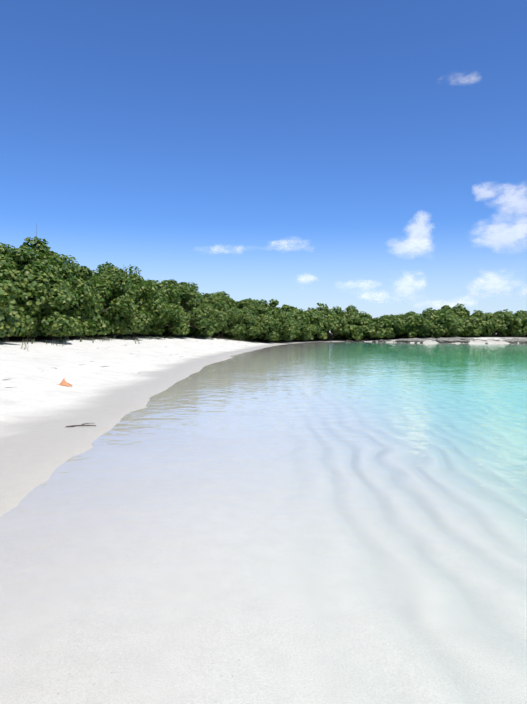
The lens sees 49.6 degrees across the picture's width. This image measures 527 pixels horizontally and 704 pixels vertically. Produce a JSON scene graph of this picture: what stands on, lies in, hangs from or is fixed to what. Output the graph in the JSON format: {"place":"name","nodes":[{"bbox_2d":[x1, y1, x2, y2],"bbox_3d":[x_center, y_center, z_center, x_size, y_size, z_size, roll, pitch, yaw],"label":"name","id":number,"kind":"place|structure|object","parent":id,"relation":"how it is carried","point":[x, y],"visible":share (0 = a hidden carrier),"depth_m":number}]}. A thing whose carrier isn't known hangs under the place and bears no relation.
{"place":"outdoors","nodes":[
{"label":"outdoors","id":0,"kind":"place"},
{"bbox_2d":[0,342,526,703],"bbox_3d":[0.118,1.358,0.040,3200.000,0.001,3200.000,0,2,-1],"label":"water","id":1,"kind":"structure","parent":0,"point":[323,523],"depth_m":3.67},
{"bbox_2d":[0,223,526,340],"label":"trees","id":2,"kind":"object","parent":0,"point":[47,280],"depth_m":44.01},
{"bbox_2d":[0,331,526,516],"bbox_3d":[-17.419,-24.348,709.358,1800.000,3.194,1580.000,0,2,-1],"label":"ground","id":3,"kind":"structure","parent":0,"point":[40,411],"depth_m":13.20},
{"bbox_2d":[56,377,72,386],"bbox_3d":[-4.468,0.656,12.798,0.355,0.189,0.315,6,0,-22],"label":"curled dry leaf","id":4,"kind":"object","parent":3,"relation":"on","point":[63,383],"visible":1,"depth_m":12.73},
{"bbox_2d":[65,423,95,427],"bbox_3d":[-2.585,1.034,8.048,0.422,0.043,0.090,-1,2,-23],"label":"driftwood","id":5,"kind":"object","parent":3,"relation":"on","point":[80,425],"visible":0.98,"depth_m":8.04},
{"bbox_2d":[5,335,249,387],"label":"beach twigs","id":6,"kind":"object","parent":3,"relation":"on","point":[103,366],"visible":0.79,"depth_m":18.51},
{"bbox_2d":[2,335,269,349],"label":"dry grass tufts","id":7,"kind":"object","parent":3,"relation":"on","point":[92,339],"visible":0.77,"depth_m":31.51},
{"bbox_2d":[345,340,461,342],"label":"shore boulders","id":8,"kind":"object","parent":3,"relation":"on","point":[382,340],"visible":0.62,"depth_m":72.50},
{"bbox_2d":[383,337,526,342],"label":"rocky shoreline","id":9,"kind":"structure","parent":3,"relation":"on","point":[461,339],"depth_m":66.11},
{"bbox_2d":[0,0,526,317],"label":"sky","id":10,"kind":"structure","parent":0,"point":[144,134]},
{"bbox_2d":[197,72,526,308],"bbox_3d":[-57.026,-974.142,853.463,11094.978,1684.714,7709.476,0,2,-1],"label":"cloud","id":11,"kind":"structure","parent":0,"point":[497,237],"depth_m":3838.93}
]}

